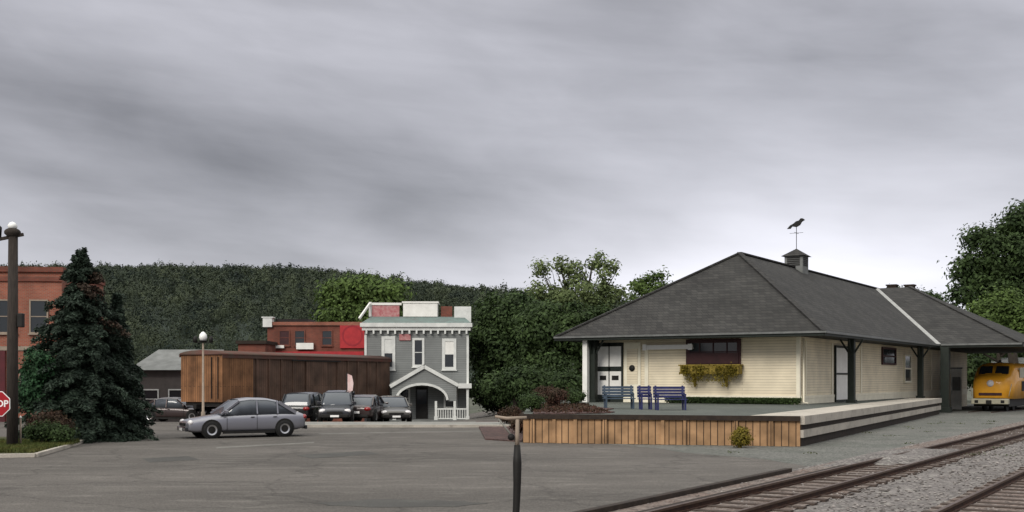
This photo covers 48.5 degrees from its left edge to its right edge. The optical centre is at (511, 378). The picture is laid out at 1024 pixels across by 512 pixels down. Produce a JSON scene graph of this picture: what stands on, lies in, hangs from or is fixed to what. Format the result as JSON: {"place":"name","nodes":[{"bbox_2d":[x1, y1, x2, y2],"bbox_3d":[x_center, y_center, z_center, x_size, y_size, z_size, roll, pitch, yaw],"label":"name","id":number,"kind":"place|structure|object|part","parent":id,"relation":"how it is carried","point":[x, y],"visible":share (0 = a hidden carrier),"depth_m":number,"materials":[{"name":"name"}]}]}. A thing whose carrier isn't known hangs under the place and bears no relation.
{"place":"outdoors","nodes":[
{"label":"outdoors","id":0,"kind":"place"},
{"bbox_2d":[0,437,79,453],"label":"verge","id":1,"kind":"structure","parent":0,"point":[11,452],"depth_m":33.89,"materials":[{"name":"green plant"}]},
{"bbox_2d":[0,391,9,415],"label":"stop sign","id":2,"kind":"object","parent":1,"relation":"on","point":[4,403],"visible":1,"depth_m":33.51,"materials":[{"name":"red metal"}]},
{"bbox_2d":[0,222,24,444],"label":"lamp post","id":3,"kind":"object","parent":1,"relation":"on","point":[15,318],"visible":0.95,"depth_m":36.67,"materials":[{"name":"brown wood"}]},
{"bbox_2d":[19,416,21,443],"bbox_3d":[-15.984,1.732,37.000,0.092,1.035,0.092,0,0,-23],"label":"marker post","id":4,"kind":"object","parent":1,"relation":"on","point":[20,429],"visible":0.89,"depth_m":36.97,"materials":[{"name":"stone"}]},
{"bbox_2d":[18,345,68,416],"bbox_3d":[-17.042,0.565,41.060,1.885,3.674,1.801,0,0,-34],"label":"leafy shrub","id":5,"kind":"object","parent":1,"relation":"on","point":[33,384],"visible":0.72,"depth_m":40.70,"materials":[{"name":"green plant"}]},
{"bbox_2d":[22,417,80,444],"bbox_3d":[-15.413,1.833,38.000,2.158,1.134,1.316,0,0,0],"label":"shrub","id":6,"kind":"object","parent":1,"relation":"on","point":[53,432],"visible":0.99,"depth_m":37.83,"materials":[{"name":"green plant"}]},
{"bbox_2d":[26,408,78,429],"bbox_3d":[-15.651,1.703,38.563,1.892,1.395,1.376,0,0,0],"label":"shrub","id":7,"kind":"object","parent":1,"relation":"on","point":[53,416],"visible":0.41,"depth_m":38.40,"materials":[{"name":"brown plant"}]},
{"bbox_2d":[4,247,163,443],"bbox_3d":[-15.921,-1.030,42.523,5.880,7.747,6.083,0,0,0],"label":"spruce tree","id":8,"kind":"object","parent":1,"relation":"on","point":[77,329],"visible":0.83,"depth_m":41.69,"materials":[{"name":"green plant"}]},
{"bbox_2d":[261,317,363,421],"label":"building","id":9,"kind":"structure","parent":0,"point":[306,336],"depth_m":91.97,"materials":[{"name":"brown brick"}]},
{"bbox_2d":[279,330,290,346],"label":"window","id":10,"kind":"structure","parent":9,"relation":"in","point":[284,335],"depth_m":91.97,"materials":[{"name":"brown glass"}]},
{"bbox_2d":[293,330,304,346],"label":"window","id":11,"kind":"structure","parent":9,"relation":"in","point":[299,335],"depth_m":91.97,"materials":[{"name":"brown glass"}]},
{"bbox_2d":[321,330,332,346],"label":"window","id":12,"kind":"structure","parent":9,"relation":"in","point":[326,335],"depth_m":91.97,"materials":[{"name":"brown glass"}]},
{"bbox_2d":[0,406,807,511],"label":"parking lot","id":13,"kind":"structure","parent":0,"point":[423,463],"depth_m":27.78,"materials":[{"name":"grey asphalt"}]},
{"bbox_2d":[0,440,83,457],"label":"verge kerb","id":14,"kind":"structure","parent":13,"relation":"on","point":[36,454],"depth_m":33.19,"materials":[{"name":"concrete"}]},
{"bbox_2d":[0,266,104,421],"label":"brick building","id":15,"kind":"structure","parent":13,"relation":"on","point":[38,287],"depth_m":62.04,"materials":[{"name":"brick"}]},
{"bbox_2d":[0,299,6,334],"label":"window","id":16,"kind":"structure","parent":15,"relation":"in","point":[3,302],"depth_m":61.90,"materials":[{"name":"glass"}]},
{"bbox_2d":[28,299,47,334],"bbox_3d":[-25.820,-3.335,62.055,1.100,1.930,0.128,0,0,-6],"label":"window","id":17,"kind":"structure","parent":15,"relation":"in","point":[37,315],"depth_m":62.08,"materials":[{"name":"glass"}]},
{"bbox_2d":[105,292,151,437],"bbox_3d":[-15.239,-0.423,44.016,2.688,5.844,2.728,0,0,0],"label":"spruce tree","id":18,"kind":"object","parent":13,"relation":"on","point":[124,352],"visible":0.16,"depth_m":43.82,"materials":[{"name":"green plant"}]},
{"bbox_2d":[142,456,199,461],"bbox_3d":[-9.742,2.295,32.329,1.484,0.001,2.036,0,0,-28],"label":"asphalt patch","id":19,"kind":"object","parent":13,"relation":"on","point":[163,459],"visible":1,"depth_m":32.16,"materials":[{"name":"grey asphalt"}]},
{"bbox_2d":[146,397,211,421],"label":"parked car","id":20,"kind":"object","parent":13,"relation":"on","point":[173,407],"visible":0.44,"depth_m":65.72,"materials":[{"name":"brown paint"}]},
{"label":"window glass","id":21,"kind":"part","parent":20,"relation":"part of","materials":[{"name":"grey glass"}]},
{"bbox_2d":[137,350,223,421],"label":"house","id":22,"kind":"structure","parent":13,"relation":"on","point":[161,369],"depth_m":78.02,"materials":[{"name":"grey wood"}]},
{"bbox_2d":[144,389,158,401],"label":"window","id":23,"kind":"structure","parent":22,"relation":"in","point":[151,394],"depth_m":77.92,"materials":[{"name":"black glass"}]},
{"bbox_2d":[168,389,180,396],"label":"window","id":24,"kind":"structure","parent":22,"relation":"in","point":[171,392],"depth_m":78.01,"materials":[{"name":"black glass"}]},
{"bbox_2d":[193,332,212,415],"bbox_3d":[-16.561,-0.101,61.000,1.100,4.802,0.440,0,0,0],"label":"street lamp","id":25,"kind":"object","parent":13,"relation":"on","point":[203,337],"visible":0.96,"depth_m":60.94,"materials":[{"name":"metal"}]},
{"bbox_2d":[177,397,306,438],"bbox_3d":[-10.615,1.545,44.900,4.863,1.590,2.080,0,0,-29],"label":"parked car","id":26,"kind":"object","parent":13,"relation":"on","point":[266,416],"visible":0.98,"depth_m":44.27,"materials":[{"name":"silver metal"}]},
{"bbox_3d":[-10.257,1.093,45.098,2.963,0.650,1.656,0,0,-29],"label":"window glass","id":27,"kind":"part","parent":26,"relation":"part of","materials":[{"name":"grey glass"}]},
{"bbox_2d":[236,341,276,351],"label":"brown annex","id":28,"kind":"object","parent":13,"relation":"on","point":[260,346],"visible":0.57,"depth_m":88.00,"materials":[{"name":"red brick"}]},
{"bbox_2d":[216,442,313,447],"bbox_3d":[-8.449,2.295,39.188,0.653,0.001,4.555,0,0,41],"label":"parking line","id":29,"kind":"object","parent":13,"relation":"on","point":[263,445],"visible":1,"depth_m":38.86,"materials":[{"name":"paint"}]},
{"bbox_2d":[179,350,390,415],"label":"boxcar","id":30,"kind":"object","parent":13,"relation":"on","point":[228,375],"visible":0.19,"depth_m":67.50,"materials":[{"name":"brown wood"}]},
{"bbox_2d":[306,361,326,393],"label":"sliding door","id":31,"kind":"structure","parent":30,"relation":"in","point":[316,372],"depth_m":71.45,"materials":[{"name":"brown wood"}]},
{"bbox_2d":[281,392,332,421],"bbox_3d":[-11.285,1.589,63.100,2.030,1.690,4.450,0,0,10],"label":"parked car","id":32,"kind":"object","parent":13,"relation":"on","point":[305,403],"visible":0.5,"depth_m":61.34,"materials":[{"name":"black paint"}]},
{"bbox_3d":[-11.380,1.138,62.561,1.610,0.752,2.870,0,0,10],"label":"window glass","id":33,"kind":"part","parent":32,"relation":"part of","materials":[{"name":"grey glass"}]},
{"bbox_2d":[317,390,356,421],"bbox_3d":[-9.200,1.473,60.200,2.030,1.690,4.450,0,0,-4],"label":"parked car","id":34,"kind":"object","parent":13,"relation":"on","point":[336,404],"visible":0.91,"depth_m":59.25,"materials":[{"name":"grey paint"}]},
{"bbox_3d":[-9.238,1.022,60.746,1.610,0.752,2.870,0,0,-4],"label":"window glass","id":35,"kind":"part","parent":34,"relation":"part of","materials":[{"name":"grey glass"}]},
{"bbox_2d":[298,451,377,457],"bbox_3d":[-5.207,2.295,34.281,1.534,0.001,3.126,0,0,44],"label":"asphalt patch","id":36,"kind":"object","parent":13,"relation":"on","point":[324,455],"visible":1,"depth_m":34.27,"materials":[{"name":"grey asphalt"}]},
{"bbox_2d":[346,373,352,421],"bbox_3d":[-8.617,0.999,60.500,0.370,2.602,0.060,0,0,0],"label":"banner sign","id":37,"kind":"object","parent":13,"relation":"on","point":[349,382],"visible":0.77,"depth_m":60.49,"materials":[{"name":"pink fabric"}]},
{"bbox_2d":[342,394,388,421],"bbox_3d":[-7.929,1.626,61.900,2.030,1.520,4.450,0,0,8],"label":"parked car","id":38,"kind":"object","parent":13,"relation":"on","point":[370,406],"visible":0.6,"depth_m":60.42,"materials":[{"name":"brown paint"}]},
{"bbox_3d":[-7.981,1.195,61.530,1.610,0.623,2.711,0,0,8],"label":"window glass","id":39,"kind":"part","parent":38,"relation":"part of","materials":[{"name":"grey glass"}]},
{"bbox_2d":[377,395,411,421],"bbox_3d":[-6.674,1.701,63.400,2.030,1.490,4.450,0,0,-12],"label":"parked car","id":40,"kind":"object","parent":13,"relation":"on","point":[395,407],"visible":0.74,"depth_m":61.96,"materials":[{"name":"beige paint"}]},
{"bbox_3d":[-6.752,1.280,63.766,1.610,0.612,2.711,0,0,-12],"label":"window glass","id":41,"kind":"part","parent":40,"relation":"part of","materials":[{"name":"grey glass"}]},
{"bbox_2d":[316,499,485,506],"bbox_3d":[-2.044,2.295,20.942,3.265,0.001,1.391,0,0,0],"label":"asphalt patch","id":42,"kind":"object","parent":13,"relation":"on","point":[393,503],"visible":1,"depth_m":20.86,"materials":[{"name":"grey asphalt"}]},
{"bbox_2d":[307,425,509,426],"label":"kerb","id":43,"kind":"structure","parent":13,"relation":"on","point":[400,425],"depth_m":53.25,"materials":[{"name":"concrete"}]},
{"bbox_2d":[358,301,471,421],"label":"grey house","id":44,"kind":"structure","parent":13,"relation":"on","point":[423,346],"depth_m":79.98,"materials":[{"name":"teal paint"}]},
{"bbox_2d":[382,336,395,370],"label":"window","id":45,"kind":"structure","parent":44,"relation":"in","point":[388,342],"depth_m":79.88,"materials":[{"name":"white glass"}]},
{"bbox_2d":[399,388,410,408],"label":"window","id":46,"kind":"structure","parent":44,"relation":"in","point":[405,393],"depth_m":79.94,"materials":[{"name":"black glass"}]},
{"bbox_2d":[412,338,423,367],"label":"window","id":47,"kind":"structure","parent":44,"relation":"in","point":[417,343],"depth_m":79.94,"materials":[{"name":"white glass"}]},
{"bbox_2d":[416,388,427,418],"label":"front door","id":48,"kind":"structure","parent":44,"relation":"in","point":[421,393],"depth_m":79.94,"materials":[{"name":"black wood"}]},
{"bbox_2d":[441,338,456,370],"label":"window","id":49,"kind":"structure","parent":44,"relation":"in","point":[448,344],"depth_m":80.02,"materials":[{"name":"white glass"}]},
{"bbox_2d":[444,386,456,407],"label":"window","id":50,"kind":"structure","parent":44,"relation":"in","point":[447,404],"depth_m":80.04,"materials":[{"name":"black glass"}]},
{"bbox_2d":[476,421,522,441],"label":"mulch bank","id":51,"kind":"structure","parent":13,"relation":"on","point":[498,433],"depth_m":46.87,"materials":[{"name":"brown soil"}]},
{"bbox_2d":[496,405,523,423],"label":"shrub","id":52,"kind":"object","parent":51,"relation":"on","point":[511,411],"visible":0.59,"depth_m":54.80,"materials":[{"name":"brown plant"}]},
{"bbox_2d":[507,415,522,432],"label":"shrub","id":53,"kind":"object","parent":51,"relation":"on","point":[512,424],"visible":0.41,"depth_m":46.75,"materials":[{"name":"brown plant"}]},
{"bbox_2d":[495,415,526,511],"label":"leaning post","id":54,"kind":"object","parent":13,"relation":"on","point":[517,464],"visible":1,"depth_m":13.97,"materials":[{"name":"black metal"}]},
{"bbox_2d":[519,398,941,446],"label":"station platform","id":55,"kind":"structure","parent":13,"relation":"on","point":[798,425],"depth_m":40.20,"materials":[{"name":"beige wood"}]},
{"bbox_2d":[533,403,614,413],"bbox_3d":[2.525,1.278,49.600,3.550,0.036,16.800,0,0,0],"label":"mulch bed","id":56,"kind":"object","parent":55,"relation":"on","point":[582,412],"visible":0.38,"depth_m":41.93,"materials":[{"name":"brown soil"}]},
{"bbox_2d":[515,392,547,411],"bbox_3d":[0.740,0.888,43.987,1.289,0.826,1.142,0,0,0],"label":"shrub","id":57,"kind":"object","parent":56,"relation":"on","point":[531,401],"visible":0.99,"depth_m":43.77,"materials":[{"name":"green plant"}]},
{"bbox_2d":[532,385,553,402],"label":"shrub","id":58,"kind":"object","parent":56,"relation":"on","point":[540,389],"visible":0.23,"depth_m":55.76,"materials":[{"name":"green plant"}]},
{"bbox_2d":[539,387,570,405],"bbox_3d":[1.895,0.820,49.993,1.554,0.961,1.083,0,0,0],"label":"shrub","id":59,"kind":"object","parent":56,"relation":"on","point":[555,396],"visible":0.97,"depth_m":49.76,"materials":[{"name":"brown plant"}]},
{"bbox_2d":[533,402,610,412],"bbox_3d":[2.211,1.219,48.419,2.924,0.245,14.069,0,0,0],"label":"ground cover","id":60,"kind":"object","parent":56,"relation":"on","point":[567,407],"visible":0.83,"depth_m":44.83,"materials":[{"name":"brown plant"}]},
{"bbox_2d":[565,387,587,403],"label":"shrub","id":61,"kind":"object","parent":56,"relation":"on","point":[578,396],"visible":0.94,"depth_m":52.78,"materials":[{"name":"green plant"}]},
{"bbox_2d":[602,385,635,408],"bbox_3d":[4.557,0.800,48.532,1.358,1.008,0.625,0,0,-4],"label":"bench","id":62,"kind":"object","parent":55,"relation":"on","point":[630,388],"visible":0.94,"depth_m":48.75,"materials":[{"name":"blue paint"}]},
{"bbox_2d":[637,385,651,409],"bbox_3d":[5.567,0.800,47.532,0.594,1.008,0.625,0,0,-4],"label":"bench","id":63,"kind":"object","parent":55,"relation":"on","point":[643,391],"visible":0.98,"depth_m":47.73,"materials":[{"name":"blue paint"}]},
{"bbox_2d":[653,386,687,409],"bbox_3d":[6.473,0.800,46.532,1.325,1.008,0.625,0,0,-4],"label":"bench","id":64,"kind":"object","parent":55,"relation":"on","point":[668,392],"visible":0.98,"depth_m":46.75,"materials":[{"name":"blue paint"}]},
{"bbox_2d":[664,396,801,404],"bbox_3d":[11.166,1.131,57.964,7.172,0.409,0.801,0,0,32],"label":"hedge","id":65,"kind":"object","parent":55,"relation":"on","point":[746,400],"visible":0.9,"depth_m":57.53,"materials":[{"name":"green plant"}]},
{"bbox_2d":[305,422,508,424],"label":"pavement","id":66,"kind":"structure","parent":0,"point":[402,423],"depth_m":55.39,"materials":[{"name":"grey concrete"}]},
{"bbox_2d":[0,260,971,388],"bbox_3d":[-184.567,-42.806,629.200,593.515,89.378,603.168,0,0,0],"label":"wooded hillside","id":67,"kind":"structure","parent":0,"point":[287,292],"depth_m":531.17,"materials":[{"name":"green plant"}]},
{"bbox_2d":[0,0,1023,308],"label":"sky","id":68,"kind":"structure","parent":0,"point":[455,142],"materials":[{"name":"grey"}]},
{"bbox_2d":[469,387,972,413],"bbox_3d":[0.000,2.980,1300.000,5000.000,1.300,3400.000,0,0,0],"label":"ground","id":69,"kind":"structure","parent":0,"point":[475,408],"depth_m":137.81,"materials":[{"name":"grey asphalt"}]},
{"bbox_2d":[303,268,423,321],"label":"leafy tree","id":70,"kind":"object","parent":69,"relation":"on","point":[346,299],"visible":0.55,"depth_m":118.32,"materials":[{"name":"green plant"}]},
{"bbox_2d":[469,287,552,414],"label":"leafy tree","id":71,"kind":"object","parent":69,"relation":"on","point":[491,340],"visible":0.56,"depth_m":88.71,"materials":[{"name":"green plant"}]},
{"bbox_2d":[472,358,581,407],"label":"bush","id":72,"kind":"object","parent":69,"relation":"on","point":[511,385],"visible":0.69,"depth_m":71.23,"materials":[{"name":"green plant"}]},
{"bbox_2d":[484,295,622,411],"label":"leafy tree","id":73,"kind":"object","parent":69,"relation":"on","point":[546,324],"visible":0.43,"depth_m":82.94,"materials":[{"name":"green plant"}]},
{"bbox_2d":[522,248,635,373],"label":"leafy tree","id":74,"kind":"object","parent":69,"relation":"on","point":[586,291],"visible":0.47,"depth_m":97.31,"materials":[{"name":"green plant"}]},
{"bbox_2d":[624,265,673,302],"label":"leafy tree","id":75,"kind":"object","parent":69,"relation":"on","point":[644,285],"visible":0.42,"depth_m":119.48,"materials":[{"name":"green plant"}]},
{"bbox_2d":[886,283,947,301],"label":"leafy tree","id":76,"kind":"object","parent":69,"relation":"on","point":[930,293],"visible":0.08,"depth_m":123.44,"materials":[{"name":"green plant"}]},
{"bbox_2d":[936,198,1023,362],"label":"leafy tree","id":77,"kind":"object","parent":69,"relation":"on","point":[972,274],"visible":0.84,"depth_m":105.91,"materials":[{"name":"green plant"}]},
{"bbox_2d":[962,282,1023,362],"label":"leafy tree","id":78,"kind":"object","parent":69,"relation":"on","point":[1005,308],"visible":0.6,"depth_m":96.13,"materials":[{"name":"green plant"}]},
{"bbox_2d":[967,353,1023,390],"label":"leafy tree","id":79,"kind":"object","parent":69,"relation":"on","point":[974,363],"visible":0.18,"depth_m":110.86,"materials":[{"name":"green plant"}]},
{"bbox_2d":[608,404,1023,465],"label":"gravel path","id":80,"kind":"structure","parent":0,"point":[848,446],"depth_m":41.34,"materials":[{"name":"grey gravel"}]},
{"bbox_2d":[727,425,755,447],"bbox_3d":[7.561,1.966,37.609,0.937,0.870,0.866,0,0,0],"label":"olive shrub","id":81,"kind":"object","parent":80,"relation":"on","point":[739,438],"visible":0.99,"depth_m":37.43,"materials":[{"name":"yellow plant"}]},
{"bbox_2d":[554,218,1023,412],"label":"station building","id":82,"kind":"structure","parent":80,"relation":"on","point":[739,324],"depth_m":62.02,"materials":[{"name":"beige wood"}]},
{"bbox_2d":[598,343,609,401],"bbox_3d":[5.043,-0.325,62.776,0.870,3.250,0.113,0,0,32],"label":"door","id":83,"kind":"structure","parent":82,"relation":"in","point":[603,353],"depth_m":62.75,"materials":[{"name":"white paint"}]},
{"bbox_2d":[608,343,622,401],"bbox_3d":[5.682,-0.325,62.377,0.896,3.250,0.113,0,0,32],"label":"door","id":84,"kind":"structure","parent":82,"relation":"in","point":[616,349],"depth_m":62.34,"materials":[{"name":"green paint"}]},
{"bbox_2d":[624,342,640,401],"bbox_3d":[6.526,-0.325,61.821,0.987,3.250,0.168,0,0,32],"label":"door","id":85,"kind":"structure","parent":82,"relation":"in","point":[632,350],"depth_m":61.79,"materials":[{"name":"beige wood"}]},
{"bbox_2d":[686,338,740,364],"bbox_3d":[10.487,-1.380,59.348,3.027,1.341,0.158,0,0,32],"label":"window","id":86,"kind":"structure","parent":82,"relation":"in","point":[704,351],"depth_m":59.29,"materials":[{"name":"red paint"}]},
{"bbox_2d":[834,345,847,401],"bbox_3d":[18.379,-0.250,63.260,0.108,3.100,2.893,0,0,32],"label":"door","id":87,"kind":"structure","parent":82,"relation":"in","point":[840,354],"depth_m":62.95,"materials":[{"name":"green paint"}]},
{"bbox_2d":[881,347,896,364],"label":"window","id":88,"kind":"structure","parent":82,"relation":"in","point":[888,355],"depth_m":71.98,"materials":[{"name":"red paint"}]},
{"bbox_2d":[903,354,911,382],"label":"window","id":89,"kind":"structure","parent":82,"relation":"in","point":[907,359],"depth_m":76.32,"materials":[{"name":"clear glass"}]},
{"bbox_2d":[950,367,962,409],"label":"signal cabinet","id":90,"kind":"object","parent":80,"relation":"on","point":[956,387],"visible":0.84,"depth_m":83.75,"materials":[{"name":"grey metal"}]},
{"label":"door","id":91,"kind":"part","parent":90,"relation":"part of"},
{"bbox_2d":[971,406,1023,412],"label":"siding rail","id":92,"kind":"object","parent":80,"relation":"on","point":[998,409],"visible":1,"depth_m":80.59,"materials":[{"name":"brown metal"}]},
{"bbox_2d":[971,360,1023,410],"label":"locomotive","id":93,"kind":"object","parent":92,"relation":"on","point":[998,384],"visible":0.99,"depth_m":78.93,"materials":[{"name":"orange paint"}]},
{"bbox_2d":[991,358,1023,363],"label":"pale shed","id":94,"kind":"structure","parent":80,"relation":"on","point":[1004,360],"depth_m":109.77,"materials":[{"name":"white"}]},
{"bbox_2d":[618,421,1023,511],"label":"ballast bed","id":95,"kind":"object","parent":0,"point":[946,482],"visible":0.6,"depth_m":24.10,"materials":[{"name":"grey gravel"}]},
{"bbox_2d":[573,468,791,511],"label":"edge timber","id":96,"kind":"object","parent":95,"relation":"on","point":[652,498],"visible":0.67,"depth_m":21.96,"materials":[{"name":"brown wood"}]},
{"bbox_2d":[611,422,1023,511],"bbox_3d":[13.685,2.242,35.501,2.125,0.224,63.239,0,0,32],"label":"railway track","id":97,"kind":"structure","parent":95,"relation":"on","point":[777,504],"depth_m":24.37,"materials":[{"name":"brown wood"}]},
{"bbox_2d":[637,464,845,511],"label":"crossing plank","id":98,"kind":"object","parent":97,"relation":"on","point":[735,489],"visible":0.2,"depth_m":22.31,"materials":[{"name":"wood"}]},
{"bbox_2d":[822,448,959,466],"bbox_3d":[11.199,2.196,32.600,2.129,0.167,9.820,0,0,32],"label":"gravel crossing","id":99,"kind":"object","parent":97,"relation":"on","point":[911,456],"visible":0.79,"depth_m":31.06,"materials":[{"name":"grey gravel"}]},
{"bbox_2d":[728,420,1015,455],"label":"weeds","id":100,"kind":"object","parent":95,"relation":"on","point":[914,443],"visible":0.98,"depth_m":39.03,"materials":[{"name":"green plant"}]},
{"bbox_2d":[921,467,1023,511],"bbox_3d":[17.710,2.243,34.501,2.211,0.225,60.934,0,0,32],"label":"railway track","id":101,"kind":"structure","parent":95,"relation":"on","point":[970,499],"depth_m":21.26,"materials":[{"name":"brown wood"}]}
]}

